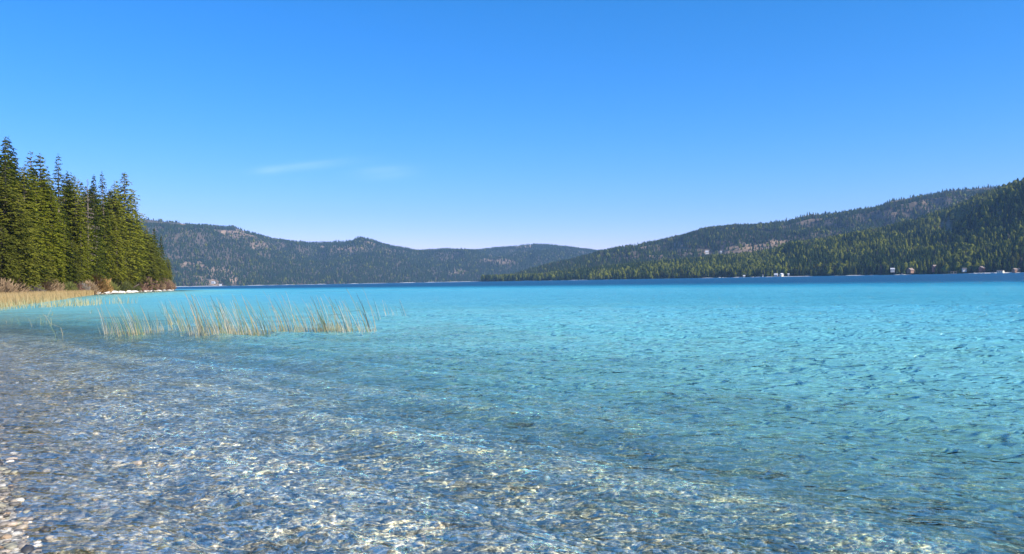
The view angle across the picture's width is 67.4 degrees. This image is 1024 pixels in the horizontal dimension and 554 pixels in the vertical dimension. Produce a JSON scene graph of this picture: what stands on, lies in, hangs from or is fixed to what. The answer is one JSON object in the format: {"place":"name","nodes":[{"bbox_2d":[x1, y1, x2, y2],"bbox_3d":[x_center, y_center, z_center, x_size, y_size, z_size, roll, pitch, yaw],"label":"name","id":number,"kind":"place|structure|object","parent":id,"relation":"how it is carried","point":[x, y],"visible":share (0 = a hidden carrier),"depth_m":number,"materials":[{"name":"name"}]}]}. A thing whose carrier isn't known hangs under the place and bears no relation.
{"place":"outdoors","nodes":[
{"label":"outdoors","id":0,"kind":"place"},
{"bbox_2d":[176,281,477,286],"bbox_3d":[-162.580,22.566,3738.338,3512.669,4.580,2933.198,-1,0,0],"label":"beach","id":1,"kind":"structure","parent":0,"point":[308,284],"depth_m":4238.91,"materials":[{"name":"sand"}]},
{"bbox_2d":[129,220,591,285],"bbox_3d":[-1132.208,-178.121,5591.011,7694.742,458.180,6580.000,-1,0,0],"label":"hill","id":2,"kind":"structure","parent":0,"point":[184,264],"depth_m":4472.90,"materials":[{"name":"plant"}]},
{"bbox_2d":[133,217,602,285],"bbox_3d":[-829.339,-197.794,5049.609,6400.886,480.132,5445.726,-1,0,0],"label":"forest","id":3,"kind":"object","parent":2,"relation":"on","point":[337,259],"visible":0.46,"depth_m":4726.78,"materials":[{"name":"green plant"}]},
{"bbox_2d":[0,290,1023,553],"bbox_3d":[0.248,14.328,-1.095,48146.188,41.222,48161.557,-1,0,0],"label":"ground","id":4,"kind":"structure","parent":0,"point":[28,360],"depth_m":10.13,"materials":[{"name":"gravel"}]},
{"bbox_2d":[0,137,21,215],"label":"fir tree","id":5,"kind":"object","parent":4,"relation":"on","point":[7,164],"visible":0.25,"depth_m":138.08,"materials":[{"name":"green plant"}]},
{"bbox_2d":[0,222,25,286],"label":"pine tree","id":6,"kind":"object","parent":4,"relation":"on","point":[5,268],"visible":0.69,"depth_m":121.19,"materials":[{"name":"green plant"}]},
{"bbox_2d":[0,277,26,293],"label":"bush","id":7,"kind":"object","parent":4,"relation":"on","point":[9,286],"visible":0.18,"depth_m":116.21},
{"bbox_2d":[0,137,28,207],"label":"fir tree","id":8,"kind":"object","parent":4,"relation":"on","point":[13,168],"visible":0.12,"depth_m":148.79,"materials":[{"name":"green plant"}]},
{"bbox_2d":[0,182,28,280],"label":"pine tree","id":9,"kind":"object","parent":4,"relation":"on","point":[8,222],"visible":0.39,"depth_m":128.68,"materials":[{"name":"green plant"}]},
{"bbox_2d":[0,167,38,271],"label":"pine tree","id":10,"kind":"object","parent":4,"relation":"on","point":[1,180],"visible":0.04,"depth_m":145.35,"materials":[{"name":"green plant"}]},
{"bbox_2d":[13,277,31,292],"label":"bush","id":11,"kind":"object","parent":4,"relation":"on","point":[21,288],"visible":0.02,"depth_m":123.11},
{"bbox_2d":[0,183,45,292],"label":"pine tree","id":12,"kind":"object","parent":4,"relation":"on","point":[16,236],"visible":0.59,"depth_m":128.76,"materials":[{"name":"green plant"}]},
{"bbox_2d":[8,192,48,289],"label":"pine tree","id":13,"kind":"object","parent":4,"relation":"on","point":[34,252],"visible":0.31,"depth_m":138.36,"materials":[{"name":"green plant"}]},
{"bbox_2d":[20,151,41,197],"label":"pine tree","id":14,"kind":"object","parent":4,"relation":"on","point":[30,161],"visible":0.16,"depth_m":165.91,"materials":[{"name":"green plant"}]},
{"bbox_2d":[15,164,48,274],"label":"larch tree","id":15,"kind":"object","parent":4,"relation":"on","point":[24,181],"visible":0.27,"depth_m":149.71,"materials":[{"name":"green plant"}]},
{"bbox_2d":[29,258,44,290],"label":"young pine tree","id":16,"kind":"object","parent":4,"relation":"on","point":[37,276],"visible":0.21,"depth_m":143.92,"materials":[{"name":"green plant"}]},
{"bbox_2d":[25,187,57,283],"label":"fir tree","id":17,"kind":"object","parent":4,"relation":"on","point":[41,247],"visible":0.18,"depth_m":151.50,"materials":[{"name":"green plant"}]},
{"bbox_2d":[22,153,66,278],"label":"larch tree","id":18,"kind":"object","parent":4,"relation":"on","point":[44,181],"visible":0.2,"depth_m":165.24,"materials":[{"name":"green plant"}]},
{"bbox_2d":[29,175,62,280],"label":"larch tree","id":19,"kind":"object","parent":4,"relation":"on","point":[45,231],"visible":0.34,"depth_m":157.97,"materials":[{"name":"green plant"}]},
{"bbox_2d":[0,289,93,306],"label":"golden grass","id":20,"kind":"structure","parent":4,"relation":"on","point":[34,295],"depth_m":96.09,"materials":[{"name":"plant"}]},
{"bbox_2d":[32,170,61,281],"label":"fir tree","id":21,"kind":"object","parent":4,"relation":"on","point":[35,172],"visible":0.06,"depth_m":163.38,"materials":[{"name":"green plant"}]},
{"bbox_2d":[35,280,60,292],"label":"bush","id":22,"kind":"object","parent":4,"relation":"on","point":[46,286],"visible":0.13,"depth_m":149.67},
{"bbox_2d":[40,252,59,284],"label":"young pine tree","id":23,"kind":"object","parent":4,"relation":"on","point":[49,277],"visible":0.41,"depth_m":156.13,"materials":[{"name":"green plant"}]},
{"bbox_2d":[38,178,62,278],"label":"larch tree","id":24,"kind":"object","parent":4,"relation":"on","point":[46,218],"visible":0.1,"depth_m":165.90,"materials":[{"name":"green plant"}]},
{"bbox_2d":[44,188,69,281],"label":"larch tree","id":25,"kind":"object","parent":4,"relation":"on","point":[55,218],"visible":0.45,"depth_m":165.75,"materials":[{"name":"green plant"}]},
{"bbox_2d":[47,280,67,291],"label":"bush","id":26,"kind":"object","parent":4,"relation":"on","point":[59,287],"visible":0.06,"depth_m":156.16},
{"bbox_2d":[54,243,66,283],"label":"larch tree","id":27,"kind":"object","parent":4,"relation":"on","point":[62,268],"visible":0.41,"depth_m":167.51,"materials":[{"name":"green plant"}]},
{"bbox_2d":[47,189,74,283],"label":"fir tree","id":28,"kind":"object","parent":4,"relation":"on","point":[60,251],"visible":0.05,"depth_m":172.55,"materials":[{"name":"green plant"}]},
{"bbox_2d":[49,154,74,246],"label":"fir tree","id":29,"kind":"object","parent":4,"relation":"on","point":[57,180],"visible":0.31,"depth_m":178.29,"materials":[{"name":"green plant"}]},
{"bbox_2d":[49,192,74,275],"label":"larch tree","id":30,"kind":"object","parent":4,"relation":"on","point":[62,236],"visible":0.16,"depth_m":172.58,"materials":[{"name":"green plant"}]},
{"bbox_2d":[63,172,73,238],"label":"fir tree","id":31,"kind":"object","parent":4,"relation":"on","point":[67,177],"visible":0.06,"depth_m":193.76,"materials":[{"name":"green plant"}]},
{"bbox_2d":[0,296,137,309],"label":"thin sedge","id":32,"kind":"object","parent":4,"relation":"on","point":[81,303],"visible":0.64,"depth_m":69.27,"materials":[{"name":"beige plant"}]},
{"bbox_2d":[60,214,79,283],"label":"fir tree","id":33,"kind":"object","parent":4,"relation":"on","point":[67,253],"visible":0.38,"depth_m":174.67,"materials":[{"name":"green plant"}]},
{"bbox_2d":[61,281,78,290],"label":"bush","id":34,"kind":"object","parent":4,"relation":"on","point":[70,285],"visible":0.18,"depth_m":168.06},
{"bbox_2d":[66,172,82,233],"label":"fir tree","id":35,"kind":"object","parent":4,"relation":"on","point":[72,188],"visible":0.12,"depth_m":193.56,"materials":[{"name":"green plant"}]},
{"bbox_2d":[55,188,97,283],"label":"pine tree","id":36,"kind":"object","parent":4,"relation":"on","point":[69,213],"visible":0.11,"depth_m":190.34,"materials":[{"name":"green plant"}]},
{"bbox_2d":[65,240,88,287],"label":"pine tree","id":37,"kind":"object","parent":4,"relation":"on","point":[78,269],"visible":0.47,"depth_m":176.64,"materials":[{"name":"green plant"}]},
{"bbox_2d":[63,181,90,276],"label":"larch tree","id":38,"kind":"object","parent":4,"relation":"on","point":[71,209],"visible":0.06,"depth_m":191.81,"materials":[{"name":"green plant"}]},
{"bbox_2d":[69,281,84,290],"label":"bush","id":39,"kind":"object","parent":4,"relation":"on","point":[80,286],"visible":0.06,"depth_m":175.12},
{"bbox_2d":[64,175,96,275],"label":"larch tree","id":40,"kind":"object","parent":4,"relation":"on","point":[78,204],"visible":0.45,"depth_m":190.27,"materials":[{"name":"green plant"}]},
{"bbox_2d":[75,222,92,282],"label":"larch tree","id":41,"kind":"object","parent":4,"relation":"on","point":[81,249],"visible":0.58,"depth_m":187.99,"materials":[{"name":"green plant"}]},
{"bbox_2d":[79,182,98,270],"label":"fir tree","id":42,"kind":"object","parent":4,"relation":"on","point":[81,188],"visible":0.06,"depth_m":205.52,"materials":[{"name":"green plant"}]},
{"bbox_2d":[82,179,100,273],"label":"dead tree","id":43,"kind":"object","parent":4,"relation":"on","point":[87,208],"visible":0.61,"depth_m":198.33,"materials":[{"name":"grey plant"}]},
{"bbox_2d":[82,278,100,294],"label":"bush","id":44,"kind":"object","parent":4,"relation":"on","point":[94,288],"visible":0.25,"depth_m":187.28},
{"bbox_2d":[81,192,103,286],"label":"fir tree","id":45,"kind":"object","parent":4,"relation":"on","point":[91,244],"visible":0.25,"depth_m":199.90,"materials":[{"name":"green plant"}]},
{"bbox_2d":[85,185,105,270],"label":"larch tree","id":46,"kind":"object","parent":4,"relation":"on","point":[95,215],"visible":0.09,"depth_m":215.12,"materials":[{"name":"green plant"}]},
{"bbox_2d":[87,272,109,293],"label":"bush","id":47,"kind":"object","parent":4,"relation":"on","point":[103,288],"visible":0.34,"depth_m":196.53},
{"bbox_2d":[86,189,110,269],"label":"larch tree","id":48,"kind":"object","parent":4,"relation":"on","point":[100,230],"visible":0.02,"depth_m":226.33,"materials":[{"name":"green plant"}]},
{"bbox_2d":[89,204,108,279],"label":"fir tree","id":49,"kind":"object","parent":4,"relation":"on","point":[95,223],"visible":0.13,"depth_m":211.59,"materials":[{"name":"green plant"}]},
{"bbox_2d":[88,174,111,277],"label":"fir tree","id":50,"kind":"object","parent":4,"relation":"on","point":[98,210],"visible":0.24,"depth_m":213.27,"materials":[{"name":"green plant"}]},
{"bbox_2d":[91,231,110,285],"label":"fir tree","id":51,"kind":"object","parent":4,"relation":"on","point":[97,260],"visible":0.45,"depth_m":205.04,"materials":[{"name":"green plant"}]},
{"bbox_2d":[99,275,112,292],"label":"bush","id":52,"kind":"object","parent":4,"relation":"on","point":[106,281],"visible":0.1,"depth_m":206.72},
{"bbox_2d":[97,172,115,276],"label":"fir tree","id":53,"kind":"object","parent":4,"relation":"on","point":[103,204],"visible":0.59,"depth_m":228.40,"materials":[{"name":"green plant"}]},
{"bbox_2d":[90,186,124,269],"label":"pine tree","id":54,"kind":"object","parent":4,"relation":"on","point":[105,217],"visible":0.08,"depth_m":233.68,"materials":[{"name":"green plant"}]},
{"bbox_2d":[101,212,120,280],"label":"larch tree","id":55,"kind":"object","parent":4,"relation":"on","point":[109,244],"visible":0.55,"depth_m":229.00,"materials":[{"name":"green plant"}]},
{"bbox_2d":[108,280,119,291],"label":"bush","id":56,"kind":"object","parent":4,"relation":"on","point":[115,287],"visible":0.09,"depth_m":217.15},
{"bbox_2d":[107,221,126,281],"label":"larch tree","id":57,"kind":"object","parent":4,"relation":"on","point":[118,261],"visible":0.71,"depth_m":232.46,"materials":[{"name":"green plant"}]},
{"bbox_2d":[99,191,135,284],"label":"pine tree","id":58,"kind":"object","parent":4,"relation":"on","point":[116,218],"visible":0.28,"depth_m":235.44,"materials":[{"name":"green plant"}]},
{"bbox_2d":[112,279,126,291],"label":"bush","id":59,"kind":"object","parent":4,"relation":"on","point":[122,288],"visible":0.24,"depth_m":227.76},
{"bbox_2d":[107,182,132,282],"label":"larch tree","id":60,"kind":"object","parent":4,"relation":"on","point":[113,212],"visible":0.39,"depth_m":236.23,"materials":[{"name":"green plant"}]},
{"bbox_2d":[107,189,138,276],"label":"pine tree","id":61,"kind":"object","parent":4,"relation":"on","point":[125,228],"visible":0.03,"depth_m":248.39,"materials":[{"name":"green plant"}]},
{"bbox_2d":[121,280,135,290],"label":"bush","id":62,"kind":"object","parent":4,"relation":"on","point":[128,286],"visible":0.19,"depth_m":235.95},
{"bbox_2d":[122,266,135,286],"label":"pine tree","id":63,"kind":"object","parent":4,"relation":"on","point":[130,278],"visible":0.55,"depth_m":246.53,"materials":[{"name":"green plant"}]},
{"bbox_2d":[112,172,155,283],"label":"larch tree","id":64,"kind":"object","parent":4,"relation":"on","point":[124,195],"visible":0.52,"depth_m":248.26,"materials":[{"name":"green plant"}]},
{"bbox_2d":[126,220,145,285],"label":"fir tree","id":65,"kind":"object","parent":4,"relation":"on","point":[137,263],"visible":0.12,"depth_m":259.13,"materials":[{"name":"green plant"}]},
{"bbox_2d":[126,191,148,281],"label":"larch tree","id":66,"kind":"object","parent":4,"relation":"on","point":[138,221],"visible":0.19,"depth_m":262.79,"materials":[{"name":"green plant"}]},
{"bbox_2d":[132,281,142,290],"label":"bush","id":67,"kind":"object","parent":4,"relation":"on","point":[138,288],"visible":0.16,"depth_m":249.22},
{"bbox_2d":[136,282,148,291],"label":"bush","id":68,"kind":"object","parent":4,"relation":"on","point":[142,286],"visible":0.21,"depth_m":259.04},
{"bbox_2d":[136,224,155,288],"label":"fir tree","id":69,"kind":"object","parent":4,"relation":"on","point":[146,250],"visible":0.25,"depth_m":270.34,"materials":[{"name":"green plant"}]},
{"bbox_2d":[141,275,155,290],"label":"bush","id":70,"kind":"object","parent":4,"relation":"on","point":[147,285],"visible":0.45,"depth_m":270.29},
{"bbox_2d":[140,225,165,289],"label":"pine tree","id":71,"kind":"object","parent":4,"relation":"on","point":[150,256],"visible":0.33,"depth_m":275.53,"materials":[{"name":"green plant"}]},
{"bbox_2d":[151,229,166,283],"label":"fir tree","id":72,"kind":"object","parent":4,"relation":"on","point":[154,242],"visible":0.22,"depth_m":299.01,"materials":[{"name":"green plant"}]},
{"bbox_2d":[157,277,166,289],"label":"bush","id":73,"kind":"object","parent":4,"relation":"on","point":[161,285],"visible":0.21,"depth_m":293.76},
{"bbox_2d":[156,257,168,286],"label":"pine tree","id":74,"kind":"object","parent":4,"relation":"on","point":[161,268],"visible":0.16,"depth_m":298.79,"materials":[{"name":"green plant"}]},
{"bbox_2d":[158,237,167,278],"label":"fir tree","id":75,"kind":"object","parent":4,"relation":"on","point":[161,240],"visible":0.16,"depth_m":312.63,"materials":[{"name":"green plant"}]},
{"bbox_2d":[163,279,173,289],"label":"bush","id":76,"kind":"object","parent":4,"relation":"on","point":[167,283],"visible":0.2,"depth_m":303.79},
{"bbox_2d":[166,257,175,281],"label":"pine tree","id":77,"kind":"object","parent":4,"relation":"on","point":[170,272],"visible":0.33,"depth_m":322.79,"materials":[{"name":"green plant"}]},
{"bbox_2d":[0,371,1023,553],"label":"pebbles","id":78,"kind":"object","parent":4,"relation":"on","point":[103,540],"visible":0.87,"depth_m":7.05,"materials":[{"name":"gravel"}]},
{"bbox_2d":[0,534,11,538],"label":"stone","id":79,"kind":"object","parent":78,"relation":"on","point":[7,536],"visible":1,"depth_m":4.92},
{"bbox_2d":[0,273,1023,553],"bbox_3d":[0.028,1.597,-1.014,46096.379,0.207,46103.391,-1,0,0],"label":"water","id":80,"kind":"structure","parent":0,"point":[866,351],"depth_m":19.69,"materials":[{"name":"liquid"}]},
{"bbox_2d":[96,305,120,340],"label":"reed clump","id":81,"kind":"object","parent":80,"relation":"in","point":[105,337],"visible":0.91,"depth_m":26.88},
{"bbox_2d":[112,311,140,341],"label":"reed clump","id":82,"kind":"object","parent":80,"relation":"in","point":[132,337],"visible":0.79,"depth_m":25.93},
{"bbox_2d":[117,298,154,343],"bbox_3d":[-12.507,1.384,25.346,0.967,1.609,1.172,-1,0,0],"label":"reed clump","id":83,"kind":"object","parent":80,"relation":"in","point":[136,335],"visible":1,"depth_m":25.49,"materials":[{"name":"plant"}]},
{"bbox_2d":[139,308,160,338],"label":"reed clump","id":84,"kind":"object","parent":80,"relation":"in","point":[147,336],"visible":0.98,"depth_m":26.88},
{"bbox_2d":[152,314,175,338],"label":"reed clump","id":85,"kind":"object","parent":80,"relation":"in","point":[163,329],"visible":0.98,"depth_m":27.61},
{"bbox_2d":[162,305,182,329],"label":"reed clump","id":86,"kind":"object","parent":80,"relation":"in","point":[170,317],"visible":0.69,"depth_m":32.44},
{"bbox_2d":[169,301,195,339],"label":"reed clump","id":87,"kind":"object","parent":80,"relation":"in","point":[183,329],"visible":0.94,"depth_m":26.91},
{"bbox_2d":[179,295,208,341],"bbox_3d":[-10.572,1.371,25.639,0.996,1.570,1.179,-1,0,27],"label":"reed clump","id":88,"kind":"object","parent":80,"relation":"in","point":[192,336],"visible":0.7,"depth_m":25.62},
{"bbox_2d":[184,292,220,343],"bbox_3d":[-10.060,1.306,24.948,1.024,1.677,1.570,-1,0,0],"label":"reed clump","id":89,"kind":"object","parent":80,"relation":"in","point":[205,333],"visible":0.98,"depth_m":24.84,"materials":[{"name":"plant"}]},
{"bbox_2d":[198,296,231,343],"bbox_3d":[-9.631,1.332,25.086,0.940,1.610,1.505,-1,0,0],"label":"reed clump","id":90,"kind":"object","parent":80,"relation":"in","point":[220,331],"visible":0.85,"depth_m":24.94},
{"bbox_2d":[210,301,239,341],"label":"reed clump","id":91,"kind":"object","parent":80,"relation":"in","point":[228,338],"visible":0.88,"depth_m":25.14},
{"bbox_2d":[212,296,245,340],"bbox_3d":[-9.359,1.386,25.412,1.217,1.497,1.568,-1,0,0],"label":"reed clump","id":92,"kind":"object","parent":80,"relation":"in","point":[235,334],"visible":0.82,"depth_m":25.56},
{"bbox_2d":[229,297,254,341],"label":"reed clump","id":93,"kind":"object","parent":80,"relation":"in","point":[241,333],"visible":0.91,"depth_m":25.25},
{"bbox_2d":[233,294,261,336],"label":"reed clump","id":94,"kind":"object","parent":80,"relation":"in","point":[251,320],"visible":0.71,"depth_m":25.66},
{"bbox_2d":[246,305,270,335],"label":"reed clump","id":95,"kind":"object","parent":80,"relation":"in","point":[261,327],"visible":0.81,"depth_m":25.00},
{"bbox_2d":[256,294,289,334],"bbox_3d":[-8.008,1.342,25.627,0.891,1.540,1.084,-1,0,14],"label":"reed clump","id":96,"kind":"object","parent":80,"relation":"in","point":[272,320],"visible":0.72,"depth_m":25.69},
{"bbox_2d":[263,291,294,331],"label":"reed clump","id":97,"kind":"object","parent":80,"relation":"in","point":[282,327],"visible":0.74,"depth_m":26.15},
{"bbox_2d":[274,296,309,332],"bbox_3d":[-7.338,1.321,25.679,0.812,1.559,1.364,-1,0,5],"label":"reed clump","id":98,"kind":"object","parent":80,"relation":"in","point":[295,326],"visible":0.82,"depth_m":25.66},
{"bbox_2d":[293,302,323,331],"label":"reed clump","id":99,"kind":"object","parent":80,"relation":"in","point":[304,328],"visible":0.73,"depth_m":26.55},
{"bbox_2d":[302,297,328,332],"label":"reed clump","id":100,"kind":"object","parent":80,"relation":"in","point":[315,331],"visible":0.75,"depth_m":26.11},
{"bbox_2d":[309,298,332,331],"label":"reed clump","id":101,"kind":"object","parent":80,"relation":"in","point":[322,320],"visible":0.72,"depth_m":26.16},
{"bbox_2d":[321,296,343,331],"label":"reed clump","id":102,"kind":"object","parent":80,"relation":"in","point":[333,319],"visible":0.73,"depth_m":25.87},
{"bbox_2d":[330,299,351,332],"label":"reed clump","id":103,"kind":"object","parent":80,"relation":"in","point":[348,329],"visible":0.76,"depth_m":25.54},
{"bbox_2d":[342,299,365,332],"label":"reed clump","id":104,"kind":"object","parent":80,"relation":"in","point":[359,328],"visible":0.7,"depth_m":25.73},
{"bbox_2d":[342,288,375,334],"bbox_3d":[-5.040,1.186,25.175,1.157,1.744,1.492,-1,0,0],"label":"reed clump","id":105,"kind":"object","parent":80,"relation":"in","point":[367,329],"visible":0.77,"depth_m":25.27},
{"bbox_2d":[0,0,1023,249],"label":"sky","id":106,"kind":"structure","parent":0,"point":[416,124],"materials":[{"name":"blue"}]},
{"bbox_2d":[478,203,1019,281],"bbox_3d":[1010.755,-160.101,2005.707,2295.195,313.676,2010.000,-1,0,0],"label":"hill","id":107,"kind":"structure","parent":0,"point":[948,223],"depth_m":2065.04,"materials":[{"name":"plant"}]},
{"bbox_2d":[481,178,1023,281],"bbox_3d":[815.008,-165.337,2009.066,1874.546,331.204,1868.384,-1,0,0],"label":"hillside forest","id":108,"kind":"object","parent":107,"relation":"on","point":[925,239],"visible":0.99,"depth_m":1811.82,"materials":[{"name":"green plant"}]},
{"bbox_2d":[979,266,985,271],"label":"cottage","id":109,"kind":"structure","parent":107,"relation":"on","point":[982,268],"depth_m":1405.77,"materials":[{"name":"white wood"}]},
{"bbox_2d":[490,272,1023,281],"bbox_3d":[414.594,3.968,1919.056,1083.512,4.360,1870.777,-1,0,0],"label":"houses","id":110,"kind":"structure","parent":0,"point":[855,275],"depth_m":1545.14,"materials":[{"name":"stone"}]},
{"bbox_2d":[589,188,989,262],"bbox_3d":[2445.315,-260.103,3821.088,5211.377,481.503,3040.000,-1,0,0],"label":"hill","id":111,"kind":"structure","parent":0,"point":[911,206],"depth_m":3207.09,"materials":[{"name":"plant"}]},
{"bbox_2d":[514,184,999,273],"bbox_3d":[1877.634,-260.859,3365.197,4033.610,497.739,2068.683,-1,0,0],"label":"ridge forest","id":112,"kind":"object","parent":111,"relation":"on","point":[719,232],"visible":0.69,"depth_m":3236.51,"materials":[{"name":"green plant"}]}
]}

